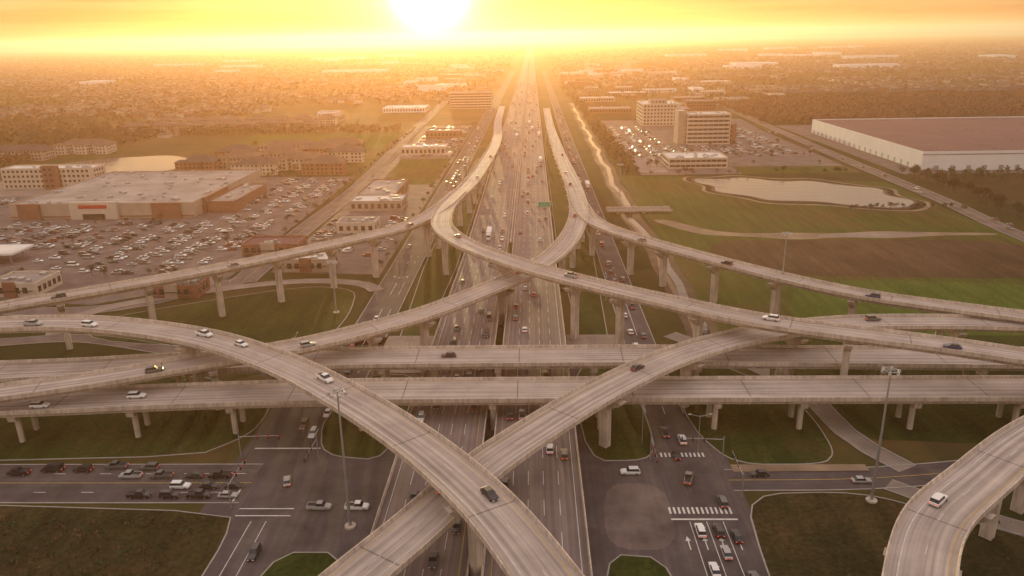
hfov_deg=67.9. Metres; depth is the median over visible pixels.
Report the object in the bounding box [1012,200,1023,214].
tree
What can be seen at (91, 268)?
tree
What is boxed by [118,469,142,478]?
pickup truck
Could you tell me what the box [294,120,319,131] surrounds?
apartment building
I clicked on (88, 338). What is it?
road
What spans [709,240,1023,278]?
field
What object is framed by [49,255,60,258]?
parked pickup truck
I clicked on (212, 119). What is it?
apartment building
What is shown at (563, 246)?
flyover ramp
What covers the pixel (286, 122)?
apartment building
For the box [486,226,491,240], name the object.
semi truck
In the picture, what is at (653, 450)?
traffic signal
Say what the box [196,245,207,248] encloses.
parked pickup truck
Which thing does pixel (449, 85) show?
commercial building
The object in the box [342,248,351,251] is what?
parked suv
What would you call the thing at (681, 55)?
commercial building
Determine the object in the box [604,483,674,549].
pavement
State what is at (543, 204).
highway sign
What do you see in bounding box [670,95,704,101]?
commercial building
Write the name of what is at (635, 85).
commercial building
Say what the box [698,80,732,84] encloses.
commercial building
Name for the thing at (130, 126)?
apartment building
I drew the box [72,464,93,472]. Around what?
suv
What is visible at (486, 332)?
van
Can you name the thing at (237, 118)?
apartment building
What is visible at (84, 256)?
parked van
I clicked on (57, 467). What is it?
van
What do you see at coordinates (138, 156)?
pond bank
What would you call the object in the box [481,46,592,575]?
highway
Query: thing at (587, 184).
semi truck
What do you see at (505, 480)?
car
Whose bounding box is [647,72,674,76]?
commercial building
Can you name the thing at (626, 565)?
median grass
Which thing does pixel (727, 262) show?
suv
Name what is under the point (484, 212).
highway sign
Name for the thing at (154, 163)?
pond
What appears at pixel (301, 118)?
apartment building
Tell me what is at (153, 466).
suv
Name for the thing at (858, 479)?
car
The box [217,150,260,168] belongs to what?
apartment building
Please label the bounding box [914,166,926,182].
tree
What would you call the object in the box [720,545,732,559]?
car
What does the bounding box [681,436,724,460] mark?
traffic signal
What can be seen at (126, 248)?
parked suv
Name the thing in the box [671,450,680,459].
car
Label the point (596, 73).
commercial building
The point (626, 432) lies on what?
median grass
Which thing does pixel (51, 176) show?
hotel building
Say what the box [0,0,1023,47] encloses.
sky
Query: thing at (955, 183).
tree
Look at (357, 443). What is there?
median grass
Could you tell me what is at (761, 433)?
median grass
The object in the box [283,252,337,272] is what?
restaurant building
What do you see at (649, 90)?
commercial building
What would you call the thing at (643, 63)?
commercial building
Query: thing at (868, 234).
dirt patch
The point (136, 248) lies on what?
parked suv
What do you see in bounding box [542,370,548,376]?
car
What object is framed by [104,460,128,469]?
pickup truck
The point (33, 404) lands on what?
suv
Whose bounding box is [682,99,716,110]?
office building
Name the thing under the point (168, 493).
suv
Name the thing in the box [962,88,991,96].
apartment building
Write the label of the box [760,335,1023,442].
field
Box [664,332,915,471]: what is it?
road
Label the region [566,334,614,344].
pavement
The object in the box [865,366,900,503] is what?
mast light
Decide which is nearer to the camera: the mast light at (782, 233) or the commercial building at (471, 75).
the mast light at (782, 233)
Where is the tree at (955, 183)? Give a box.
[948,180,960,194]
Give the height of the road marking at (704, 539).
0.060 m
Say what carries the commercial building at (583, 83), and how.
on the ground at (644, 276)
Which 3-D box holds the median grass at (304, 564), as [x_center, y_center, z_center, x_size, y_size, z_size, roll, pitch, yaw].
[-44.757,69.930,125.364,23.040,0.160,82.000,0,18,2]
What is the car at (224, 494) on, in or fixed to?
on the road at (67, 484)
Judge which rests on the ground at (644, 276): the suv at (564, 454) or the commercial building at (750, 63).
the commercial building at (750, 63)
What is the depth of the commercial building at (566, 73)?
2200.87 m
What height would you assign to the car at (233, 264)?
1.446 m
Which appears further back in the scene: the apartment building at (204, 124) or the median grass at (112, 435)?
the apartment building at (204, 124)
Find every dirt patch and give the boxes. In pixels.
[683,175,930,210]
[817,233,924,236]
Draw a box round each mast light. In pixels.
[326,260,339,312]
[327,388,355,529]
[617,164,623,195]
[778,232,792,314]
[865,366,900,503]
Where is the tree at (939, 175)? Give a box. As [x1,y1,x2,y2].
[933,172,945,186]
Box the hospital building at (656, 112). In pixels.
[636,98,691,125]
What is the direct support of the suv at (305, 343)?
on the flyover ramp at (563, 246)
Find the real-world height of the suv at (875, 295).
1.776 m
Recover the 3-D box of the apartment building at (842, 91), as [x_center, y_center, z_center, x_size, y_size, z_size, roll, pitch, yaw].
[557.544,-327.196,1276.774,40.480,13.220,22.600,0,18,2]
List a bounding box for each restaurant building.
[0,271,62,297]
[153,277,210,298]
[241,235,307,255]
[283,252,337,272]
[336,216,380,233]
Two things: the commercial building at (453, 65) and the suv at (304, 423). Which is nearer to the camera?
the suv at (304, 423)
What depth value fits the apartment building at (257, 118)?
994.13 m
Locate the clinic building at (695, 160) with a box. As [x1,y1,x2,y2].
[662,151,727,168]
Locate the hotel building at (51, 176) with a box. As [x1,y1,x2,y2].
[0,164,105,189]
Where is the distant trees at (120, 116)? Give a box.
[0,40,1023,135]
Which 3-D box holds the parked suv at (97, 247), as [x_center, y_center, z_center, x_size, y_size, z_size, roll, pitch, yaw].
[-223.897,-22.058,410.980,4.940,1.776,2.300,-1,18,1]
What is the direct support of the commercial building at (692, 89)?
on the ground at (644, 276)
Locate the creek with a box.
[570,103,709,335]
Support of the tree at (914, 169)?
on the ground at (644, 276)
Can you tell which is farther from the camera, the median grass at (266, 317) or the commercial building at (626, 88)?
the commercial building at (626, 88)
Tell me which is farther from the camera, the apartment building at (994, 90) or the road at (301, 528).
the apartment building at (994, 90)
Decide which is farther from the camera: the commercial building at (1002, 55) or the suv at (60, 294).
the commercial building at (1002, 55)
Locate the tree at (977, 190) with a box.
[973,186,985,200]
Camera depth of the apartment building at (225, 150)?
709.41 m
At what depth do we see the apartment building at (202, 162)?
642.29 m
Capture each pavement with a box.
[384,336,433,372]
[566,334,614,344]
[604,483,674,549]
[632,156,668,171]
[730,464,868,471]
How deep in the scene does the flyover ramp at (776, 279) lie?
289.47 m
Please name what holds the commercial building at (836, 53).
on the ground at (644, 276)
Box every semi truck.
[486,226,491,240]
[585,180,589,188]
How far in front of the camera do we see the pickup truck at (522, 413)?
211.06 m
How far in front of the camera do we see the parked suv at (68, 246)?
413.28 m
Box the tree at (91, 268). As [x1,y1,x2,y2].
[87,264,95,275]
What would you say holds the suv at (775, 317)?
on the flyover ramp at (446, 230)
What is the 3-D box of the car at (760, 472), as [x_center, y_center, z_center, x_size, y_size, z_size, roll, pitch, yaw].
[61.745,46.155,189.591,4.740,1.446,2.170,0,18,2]
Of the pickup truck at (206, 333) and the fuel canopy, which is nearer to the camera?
the pickup truck at (206, 333)
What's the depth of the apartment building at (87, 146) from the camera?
767.75 m
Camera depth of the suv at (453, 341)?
261.99 m
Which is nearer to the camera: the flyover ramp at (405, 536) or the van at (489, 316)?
the flyover ramp at (405, 536)
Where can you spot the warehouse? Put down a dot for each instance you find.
(967, 143)
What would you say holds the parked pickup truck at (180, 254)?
on the parking lot at (73, 278)
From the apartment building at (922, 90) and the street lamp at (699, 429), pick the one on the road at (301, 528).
the street lamp at (699, 429)
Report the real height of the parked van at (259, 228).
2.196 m
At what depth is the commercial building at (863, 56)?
3045.72 m
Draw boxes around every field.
[239,134,398,148]
[384,159,448,184]
[619,175,1023,331]
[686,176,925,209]
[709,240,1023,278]
[731,166,855,173]
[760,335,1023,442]
[790,281,1023,334]
[911,173,1023,214]
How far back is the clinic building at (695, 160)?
624.66 m
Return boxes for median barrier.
[510,74,527,242]
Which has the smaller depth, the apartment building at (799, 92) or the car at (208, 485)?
the car at (208, 485)
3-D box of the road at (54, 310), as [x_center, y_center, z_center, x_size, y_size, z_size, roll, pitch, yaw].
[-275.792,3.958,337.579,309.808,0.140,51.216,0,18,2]
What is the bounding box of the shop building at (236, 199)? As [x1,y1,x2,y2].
[207,183,266,212]
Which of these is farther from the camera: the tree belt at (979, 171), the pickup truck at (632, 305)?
the tree belt at (979, 171)
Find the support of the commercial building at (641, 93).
on the ground at (644, 276)
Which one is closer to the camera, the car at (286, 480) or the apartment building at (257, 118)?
the car at (286, 480)
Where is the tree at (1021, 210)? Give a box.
[1016,205,1023,221]
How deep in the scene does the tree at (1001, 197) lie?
459.30 m
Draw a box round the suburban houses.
[0,41,1023,137]
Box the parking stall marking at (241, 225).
[1,129,798,271]
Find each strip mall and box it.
[349,179,408,211]
[400,143,447,155]
[425,128,461,137]
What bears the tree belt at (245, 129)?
on the ground at (644, 276)
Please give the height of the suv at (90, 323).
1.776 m
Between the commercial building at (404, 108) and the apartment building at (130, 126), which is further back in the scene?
the commercial building at (404, 108)
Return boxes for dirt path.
[654,220,996,238]
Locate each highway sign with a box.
[470,209,490,223]
[536,202,552,216]
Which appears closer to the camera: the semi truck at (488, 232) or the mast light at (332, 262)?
the mast light at (332, 262)
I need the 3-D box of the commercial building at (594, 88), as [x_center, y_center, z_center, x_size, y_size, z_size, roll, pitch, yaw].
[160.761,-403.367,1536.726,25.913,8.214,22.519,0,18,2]
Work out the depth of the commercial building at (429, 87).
1597.26 m
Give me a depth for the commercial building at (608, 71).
2225.53 m
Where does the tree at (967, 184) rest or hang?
on the ground at (644, 276)
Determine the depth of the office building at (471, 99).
1185.35 m
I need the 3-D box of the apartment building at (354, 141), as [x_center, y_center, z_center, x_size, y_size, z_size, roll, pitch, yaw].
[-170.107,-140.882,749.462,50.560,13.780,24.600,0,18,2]
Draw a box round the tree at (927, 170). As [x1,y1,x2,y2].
[922,167,933,180]
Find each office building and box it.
[450,91,492,108]
[673,109,736,144]
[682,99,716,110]
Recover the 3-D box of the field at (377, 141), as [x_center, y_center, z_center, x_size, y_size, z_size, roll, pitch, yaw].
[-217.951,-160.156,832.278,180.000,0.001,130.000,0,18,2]
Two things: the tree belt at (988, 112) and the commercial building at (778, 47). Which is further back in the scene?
the commercial building at (778, 47)
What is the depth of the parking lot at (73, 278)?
428.32 m
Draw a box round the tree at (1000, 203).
[995,200,1007,212]
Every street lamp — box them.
[641,400,645,442]
[688,414,712,452]
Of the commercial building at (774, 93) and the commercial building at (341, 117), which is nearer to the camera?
the commercial building at (341, 117)
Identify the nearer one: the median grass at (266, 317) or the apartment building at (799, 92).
the median grass at (266, 317)
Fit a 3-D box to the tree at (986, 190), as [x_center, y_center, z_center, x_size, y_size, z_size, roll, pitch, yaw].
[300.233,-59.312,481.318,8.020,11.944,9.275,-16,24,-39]
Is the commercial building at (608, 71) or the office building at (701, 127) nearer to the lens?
the office building at (701, 127)
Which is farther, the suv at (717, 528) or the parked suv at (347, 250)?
the parked suv at (347, 250)
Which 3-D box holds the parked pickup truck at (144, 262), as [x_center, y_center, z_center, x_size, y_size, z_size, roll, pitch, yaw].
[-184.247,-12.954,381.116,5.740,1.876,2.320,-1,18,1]
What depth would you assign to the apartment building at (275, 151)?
688.98 m
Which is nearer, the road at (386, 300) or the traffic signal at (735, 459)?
the traffic signal at (735, 459)
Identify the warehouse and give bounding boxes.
[811,116,1023,170]
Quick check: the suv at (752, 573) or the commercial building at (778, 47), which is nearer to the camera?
the suv at (752, 573)
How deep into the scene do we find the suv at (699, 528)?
166.70 m
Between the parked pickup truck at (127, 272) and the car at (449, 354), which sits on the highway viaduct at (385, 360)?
the car at (449, 354)
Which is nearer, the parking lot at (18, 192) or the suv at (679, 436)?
the suv at (679, 436)
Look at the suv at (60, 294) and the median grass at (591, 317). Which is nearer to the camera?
the suv at (60, 294)
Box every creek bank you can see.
[567,103,738,371]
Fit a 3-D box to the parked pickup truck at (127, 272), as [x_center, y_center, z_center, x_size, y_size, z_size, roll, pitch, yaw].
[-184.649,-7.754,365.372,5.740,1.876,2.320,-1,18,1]
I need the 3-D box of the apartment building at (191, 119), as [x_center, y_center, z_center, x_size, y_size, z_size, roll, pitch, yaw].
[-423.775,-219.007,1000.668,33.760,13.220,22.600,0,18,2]
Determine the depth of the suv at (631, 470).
190.60 m
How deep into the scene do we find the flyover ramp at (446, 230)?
248.12 m
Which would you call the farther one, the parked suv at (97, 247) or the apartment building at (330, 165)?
the apartment building at (330, 165)
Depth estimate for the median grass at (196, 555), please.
169.01 m
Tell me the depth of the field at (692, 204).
436.03 m
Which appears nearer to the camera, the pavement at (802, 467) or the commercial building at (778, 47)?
the pavement at (802, 467)
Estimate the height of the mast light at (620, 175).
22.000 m
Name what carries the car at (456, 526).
on the highway at (463, 427)
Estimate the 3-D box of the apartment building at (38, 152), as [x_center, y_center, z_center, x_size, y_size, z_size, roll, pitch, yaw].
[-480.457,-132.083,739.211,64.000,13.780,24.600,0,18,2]
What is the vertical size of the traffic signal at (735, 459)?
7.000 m
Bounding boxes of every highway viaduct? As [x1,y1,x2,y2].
[0,344,1023,382]
[0,375,1023,442]
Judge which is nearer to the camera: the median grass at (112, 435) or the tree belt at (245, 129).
the median grass at (112, 435)
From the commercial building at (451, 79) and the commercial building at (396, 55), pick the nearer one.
the commercial building at (451, 79)
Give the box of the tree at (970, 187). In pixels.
[966,183,977,197]
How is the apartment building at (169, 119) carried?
on the ground at (644, 276)
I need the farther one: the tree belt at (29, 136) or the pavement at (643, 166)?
the tree belt at (29, 136)
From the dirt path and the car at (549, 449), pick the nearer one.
the car at (549, 449)
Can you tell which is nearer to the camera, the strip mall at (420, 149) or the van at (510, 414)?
the van at (510, 414)
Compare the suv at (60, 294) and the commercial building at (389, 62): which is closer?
the suv at (60, 294)
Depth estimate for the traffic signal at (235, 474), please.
180.57 m
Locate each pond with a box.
[68,156,186,172]
[694,178,913,207]
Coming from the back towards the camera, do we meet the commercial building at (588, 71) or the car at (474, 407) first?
the commercial building at (588, 71)
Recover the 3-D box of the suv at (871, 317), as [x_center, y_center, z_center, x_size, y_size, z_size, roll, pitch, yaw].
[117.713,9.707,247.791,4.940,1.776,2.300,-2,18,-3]
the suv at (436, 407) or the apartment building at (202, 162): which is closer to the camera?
the suv at (436, 407)
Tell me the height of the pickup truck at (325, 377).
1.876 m
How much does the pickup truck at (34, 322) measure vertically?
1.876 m
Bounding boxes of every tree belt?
[0,125,159,145]
[0,152,30,166]
[177,122,400,135]
[571,95,639,172]
[707,90,887,100]
[715,92,1023,123]
[867,89,1023,116]
[937,165,1023,179]
[965,108,1023,116]
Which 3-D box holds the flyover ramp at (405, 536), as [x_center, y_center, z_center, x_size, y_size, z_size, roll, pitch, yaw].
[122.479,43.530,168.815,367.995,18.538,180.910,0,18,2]
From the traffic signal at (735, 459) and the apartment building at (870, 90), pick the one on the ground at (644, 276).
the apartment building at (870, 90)
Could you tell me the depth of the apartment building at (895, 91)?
1248.20 m
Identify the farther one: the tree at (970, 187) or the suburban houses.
the suburban houses
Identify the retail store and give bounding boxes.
[8,169,260,219]
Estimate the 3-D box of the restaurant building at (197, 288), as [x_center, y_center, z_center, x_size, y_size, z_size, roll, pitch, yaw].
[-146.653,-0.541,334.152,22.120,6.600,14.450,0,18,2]
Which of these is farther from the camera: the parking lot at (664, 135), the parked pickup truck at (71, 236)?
the parking lot at (664, 135)
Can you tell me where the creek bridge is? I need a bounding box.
[606,206,672,213]
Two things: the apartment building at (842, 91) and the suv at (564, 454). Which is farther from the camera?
the apartment building at (842, 91)
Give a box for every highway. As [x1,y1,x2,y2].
[370,46,529,575]
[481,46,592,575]
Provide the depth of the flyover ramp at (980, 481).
145.20 m
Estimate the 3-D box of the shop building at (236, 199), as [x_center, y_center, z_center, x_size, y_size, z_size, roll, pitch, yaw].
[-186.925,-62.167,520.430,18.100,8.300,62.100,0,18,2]
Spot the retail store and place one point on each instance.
(150, 194)
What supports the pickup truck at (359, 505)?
on the road at (301, 528)
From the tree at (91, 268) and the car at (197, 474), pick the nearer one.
the car at (197, 474)
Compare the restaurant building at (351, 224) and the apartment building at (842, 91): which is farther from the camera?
the apartment building at (842, 91)
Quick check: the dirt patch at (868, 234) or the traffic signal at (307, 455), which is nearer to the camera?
the traffic signal at (307, 455)
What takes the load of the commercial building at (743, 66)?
on the ground at (644, 276)
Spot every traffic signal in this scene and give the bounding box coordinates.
[227,459,245,508]
[238,435,279,457]
[303,436,318,462]
[650,436,657,462]
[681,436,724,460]
[732,450,743,498]
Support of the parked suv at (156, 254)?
on the parking lot at (73, 278)
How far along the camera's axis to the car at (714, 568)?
154.94 m
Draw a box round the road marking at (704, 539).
[34,448,744,575]
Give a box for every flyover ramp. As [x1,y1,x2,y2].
[0,108,587,410]
[0,191,465,349]
[0,315,584,575]
[318,314,1023,575]
[431,106,1023,404]
[569,192,1023,335]
[881,415,1023,575]
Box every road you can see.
[0,334,202,352]
[0,464,262,502]
[1,277,247,314]
[45,279,382,334]
[199,369,767,575]
[229,89,459,281]
[338,71,514,377]
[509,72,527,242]
[542,70,683,413]
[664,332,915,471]
[673,83,1023,241]
[724,460,956,490]
[884,479,1023,534]
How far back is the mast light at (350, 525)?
167.31 m
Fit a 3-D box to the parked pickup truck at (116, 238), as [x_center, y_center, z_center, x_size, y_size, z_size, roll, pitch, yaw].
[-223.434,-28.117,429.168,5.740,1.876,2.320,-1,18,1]
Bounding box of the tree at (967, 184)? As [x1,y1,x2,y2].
[960,180,972,195]
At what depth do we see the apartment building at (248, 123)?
929.11 m
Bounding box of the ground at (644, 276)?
[0,30,1023,535]
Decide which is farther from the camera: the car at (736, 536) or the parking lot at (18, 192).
the parking lot at (18, 192)
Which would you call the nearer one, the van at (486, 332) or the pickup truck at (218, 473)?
the pickup truck at (218, 473)
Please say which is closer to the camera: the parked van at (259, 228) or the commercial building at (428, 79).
the parked van at (259, 228)
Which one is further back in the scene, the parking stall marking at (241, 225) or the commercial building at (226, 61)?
the commercial building at (226, 61)
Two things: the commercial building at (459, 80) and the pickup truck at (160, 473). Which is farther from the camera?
the commercial building at (459, 80)
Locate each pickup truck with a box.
[6,466,31,475]
[22,319,42,325]
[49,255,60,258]
[65,234,76,237]
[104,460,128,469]
[111,236,121,239]
[111,270,121,273]
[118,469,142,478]
[121,270,134,273]
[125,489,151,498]
[138,260,150,264]
[149,469,173,478]
[174,252,186,255]
[180,255,191,259]
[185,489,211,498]
[195,329,212,337]
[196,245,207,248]
[207,469,231,478]
[306,500,331,510]
[314,233,323,236]
[316,372,333,382]
[344,500,369,510]
[518,409,526,419]
[564,271,578,278]
[629,303,635,308]
[660,426,669,437]
[683,471,692,484]
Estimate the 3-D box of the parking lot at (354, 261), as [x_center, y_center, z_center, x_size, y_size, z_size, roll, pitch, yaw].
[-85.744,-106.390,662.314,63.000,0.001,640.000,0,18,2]
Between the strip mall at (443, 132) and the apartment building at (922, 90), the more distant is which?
the apartment building at (922, 90)
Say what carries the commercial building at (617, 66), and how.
on the ground at (644, 276)
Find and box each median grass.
[0,376,268,460]
[0,505,230,575]
[89,287,354,345]
[260,552,337,575]
[321,374,411,459]
[400,158,486,335]
[545,131,607,334]
[577,368,653,460]
[607,554,671,575]
[668,368,832,463]
[750,492,1023,575]
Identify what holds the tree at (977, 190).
on the ground at (644, 276)
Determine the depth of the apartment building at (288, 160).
650.64 m
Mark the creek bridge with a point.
(642, 209)
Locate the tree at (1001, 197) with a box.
[992,194,1008,210]
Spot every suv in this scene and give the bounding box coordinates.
[29,400,49,408]
[51,292,66,298]
[64,244,72,247]
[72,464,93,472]
[78,269,88,272]
[81,320,97,326]
[93,245,102,248]
[113,256,123,259]
[122,246,131,249]
[126,391,146,398]
[130,242,139,245]
[132,246,142,249]
[138,462,159,470]
[144,365,163,373]
[152,253,162,256]
[158,269,169,273]
[158,489,180,498]
[169,480,190,489]
[246,542,261,560]
[299,340,315,347]
[299,418,308,428]
[308,426,318,437]
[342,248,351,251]
[417,411,425,421]
[432,405,439,408]
[450,337,456,345]
[466,369,472,373]
[560,449,568,459]
[620,466,640,475]
[677,434,686,444]
[694,523,706,537]
[712,523,724,537]
[716,495,728,507]
[720,260,732,264]
[747,571,759,575]
[762,314,779,321]
[864,314,880,321]
[865,292,880,297]
[929,492,947,507]
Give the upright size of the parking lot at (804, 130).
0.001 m
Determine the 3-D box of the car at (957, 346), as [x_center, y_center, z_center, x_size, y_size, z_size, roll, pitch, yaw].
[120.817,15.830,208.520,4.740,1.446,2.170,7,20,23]
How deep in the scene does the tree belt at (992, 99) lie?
1129.89 m
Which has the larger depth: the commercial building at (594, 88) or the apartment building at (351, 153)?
the commercial building at (594, 88)
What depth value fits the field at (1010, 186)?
536.95 m
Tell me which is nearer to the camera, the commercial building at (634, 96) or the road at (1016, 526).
the road at (1016, 526)
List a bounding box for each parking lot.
[0,176,355,304]
[0,181,53,196]
[271,125,474,274]
[602,119,856,174]
[776,125,1023,173]
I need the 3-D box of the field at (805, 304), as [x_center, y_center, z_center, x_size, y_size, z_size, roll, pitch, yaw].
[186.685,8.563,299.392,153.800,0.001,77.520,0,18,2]
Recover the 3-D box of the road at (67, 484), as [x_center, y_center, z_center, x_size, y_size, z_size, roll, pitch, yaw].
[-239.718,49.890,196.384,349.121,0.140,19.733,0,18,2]
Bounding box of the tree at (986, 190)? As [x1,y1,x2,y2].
[978,185,992,202]
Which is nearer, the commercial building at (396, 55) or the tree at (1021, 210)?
the tree at (1021, 210)
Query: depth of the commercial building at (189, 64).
3579.67 m
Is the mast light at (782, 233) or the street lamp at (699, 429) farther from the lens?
the mast light at (782, 233)
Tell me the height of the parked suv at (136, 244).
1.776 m
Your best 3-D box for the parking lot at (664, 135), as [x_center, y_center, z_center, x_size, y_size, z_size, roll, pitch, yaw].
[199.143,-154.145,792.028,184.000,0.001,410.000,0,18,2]
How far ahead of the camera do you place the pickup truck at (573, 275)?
273.21 m
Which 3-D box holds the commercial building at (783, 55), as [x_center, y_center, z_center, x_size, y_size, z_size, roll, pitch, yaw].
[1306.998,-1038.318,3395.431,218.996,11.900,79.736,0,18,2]
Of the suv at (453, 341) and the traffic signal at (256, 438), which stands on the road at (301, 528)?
the traffic signal at (256, 438)
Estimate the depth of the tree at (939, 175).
533.45 m
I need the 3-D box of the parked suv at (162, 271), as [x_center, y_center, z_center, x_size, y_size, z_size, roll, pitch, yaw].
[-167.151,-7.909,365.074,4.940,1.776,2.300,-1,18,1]
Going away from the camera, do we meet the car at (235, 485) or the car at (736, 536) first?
the car at (736, 536)
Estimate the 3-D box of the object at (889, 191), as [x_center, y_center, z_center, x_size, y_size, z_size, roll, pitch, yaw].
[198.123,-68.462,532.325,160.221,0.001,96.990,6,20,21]
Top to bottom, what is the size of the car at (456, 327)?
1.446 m
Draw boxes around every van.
[40,462,64,472]
[58,250,69,254]
[67,261,79,266]
[73,243,84,247]
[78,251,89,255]
[82,254,94,258]
[183,229,192,233]
[255,226,264,230]
[483,327,489,337]
[486,311,491,320]
[506,408,513,419]
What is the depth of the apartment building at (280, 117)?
985.16 m
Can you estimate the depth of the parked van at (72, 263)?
378.86 m
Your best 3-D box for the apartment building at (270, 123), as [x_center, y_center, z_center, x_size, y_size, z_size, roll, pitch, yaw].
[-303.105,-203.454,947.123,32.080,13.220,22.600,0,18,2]
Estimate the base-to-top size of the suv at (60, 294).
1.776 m
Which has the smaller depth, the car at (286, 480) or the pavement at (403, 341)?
the car at (286, 480)
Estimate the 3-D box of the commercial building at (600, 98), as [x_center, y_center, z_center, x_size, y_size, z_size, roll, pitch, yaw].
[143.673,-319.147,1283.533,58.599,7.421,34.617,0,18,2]
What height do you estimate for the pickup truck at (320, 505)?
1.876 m
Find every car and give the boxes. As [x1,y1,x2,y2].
[184,471,204,478]
[198,481,219,489]
[217,490,238,498]
[224,481,244,489]
[227,262,238,266]
[233,339,247,346]
[282,475,290,486]
[323,408,331,416]
[409,490,418,501]
[427,551,438,567]
[441,352,456,357]
[452,519,461,533]
[454,325,459,330]
[471,405,477,410]
[480,486,498,501]
[500,477,508,487]
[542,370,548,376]
[546,444,553,453]
[630,363,644,371]
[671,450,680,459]
[708,562,720,575]
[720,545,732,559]
[730,529,742,542]
[749,469,769,477]
[851,476,872,483]
[942,342,961,349]
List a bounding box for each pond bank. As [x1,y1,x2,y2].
[64,155,188,170]
[691,177,917,208]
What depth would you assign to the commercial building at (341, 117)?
1035.10 m
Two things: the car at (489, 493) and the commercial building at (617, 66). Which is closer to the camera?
the car at (489, 493)
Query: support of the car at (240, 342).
on the flyover ramp at (511, 532)
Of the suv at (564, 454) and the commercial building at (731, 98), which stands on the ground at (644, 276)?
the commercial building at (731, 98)
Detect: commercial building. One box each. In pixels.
[79,80,115,84]
[153,63,203,66]
[215,70,240,72]
[219,65,262,67]
[222,60,254,62]
[317,110,340,115]
[322,69,389,72]
[323,59,339,61]
[327,113,344,122]
[334,57,366,59]
[380,55,415,56]
[381,61,399,64]
[382,105,428,112]
[403,80,417,85]
[415,77,438,81]
[417,85,446,90]
[435,83,466,87]
[439,74,463,78]
[440,68,456,71]
[444,78,459,82]
[450,64,466,66]
[455,78,465,82]
[460,74,485,77]
[496,63,509,66]
[560,71,581,74]
[567,81,587,86]
[579,69,592,73]
[579,96,615,101]
[585,86,597,90]
[588,72,605,74]
[588,74,603,77]
[588,106,631,113]
[596,70,617,72]
[603,72,626,77]
[608,91,647,96]
[610,71,631,74]
[613,65,629,67]
[616,83,637,87]
[616,86,632,90]
[619,93,637,98]
[621,69,642,71]
[635,62,653,65]
[642,88,675,92]
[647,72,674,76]
[665,53,706,56]
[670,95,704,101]
[672,77,688,80]
[688,87,703,93]
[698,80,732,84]
[699,90,725,95]
[714,96,749,105]
[722,65,761,69]
[729,62,777,65]
[757,53,776,55]
[764,47,795,48]
[764,93,785,95]
[777,54,832,56]
[812,52,841,54]
[818,46,854,47]
[832,63,899,68]
[841,55,898,58]
[978,54,1015,57]
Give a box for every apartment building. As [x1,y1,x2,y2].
[0,144,56,160]
[52,139,116,154]
[119,122,145,131]
[145,121,171,132]
[154,116,181,122]
[163,121,188,131]
[174,116,200,122]
[174,154,220,170]
[188,121,212,132]
[200,116,224,122]
[212,119,237,127]
[213,144,258,156]
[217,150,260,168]
[218,116,244,121]
[229,120,255,131]
[230,156,280,175]
[245,115,270,121]
[255,119,277,127]
[256,139,312,150]
[258,146,302,157]
[264,115,290,120]
[276,151,324,169]
[278,119,300,130]
[290,114,313,121]
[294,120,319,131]
[299,142,340,153]
[301,155,346,174]
[313,114,337,125]
[319,137,363,146]
[323,144,364,162]
[782,90,807,94]
[807,89,832,93]
[832,89,854,93]
[857,88,880,93]
[887,89,914,96]
[907,88,933,93]
[931,87,956,93]
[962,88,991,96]
[991,87,1017,96]
[1005,85,1023,90]
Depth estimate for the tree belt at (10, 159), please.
715.71 m
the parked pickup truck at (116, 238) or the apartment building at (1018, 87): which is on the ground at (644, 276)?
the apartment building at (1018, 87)
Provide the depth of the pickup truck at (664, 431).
209.12 m
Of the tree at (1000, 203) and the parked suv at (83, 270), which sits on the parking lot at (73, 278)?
the parked suv at (83, 270)
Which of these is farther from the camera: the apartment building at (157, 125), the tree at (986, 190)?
the apartment building at (157, 125)
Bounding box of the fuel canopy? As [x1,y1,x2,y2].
[0,244,33,262]
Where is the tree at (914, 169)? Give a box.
[910,167,921,179]
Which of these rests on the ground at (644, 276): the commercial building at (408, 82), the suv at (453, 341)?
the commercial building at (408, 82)
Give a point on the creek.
(681, 290)
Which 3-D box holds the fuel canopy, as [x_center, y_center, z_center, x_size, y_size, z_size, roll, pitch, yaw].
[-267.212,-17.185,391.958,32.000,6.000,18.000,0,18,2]
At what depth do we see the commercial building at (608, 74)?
1976.44 m

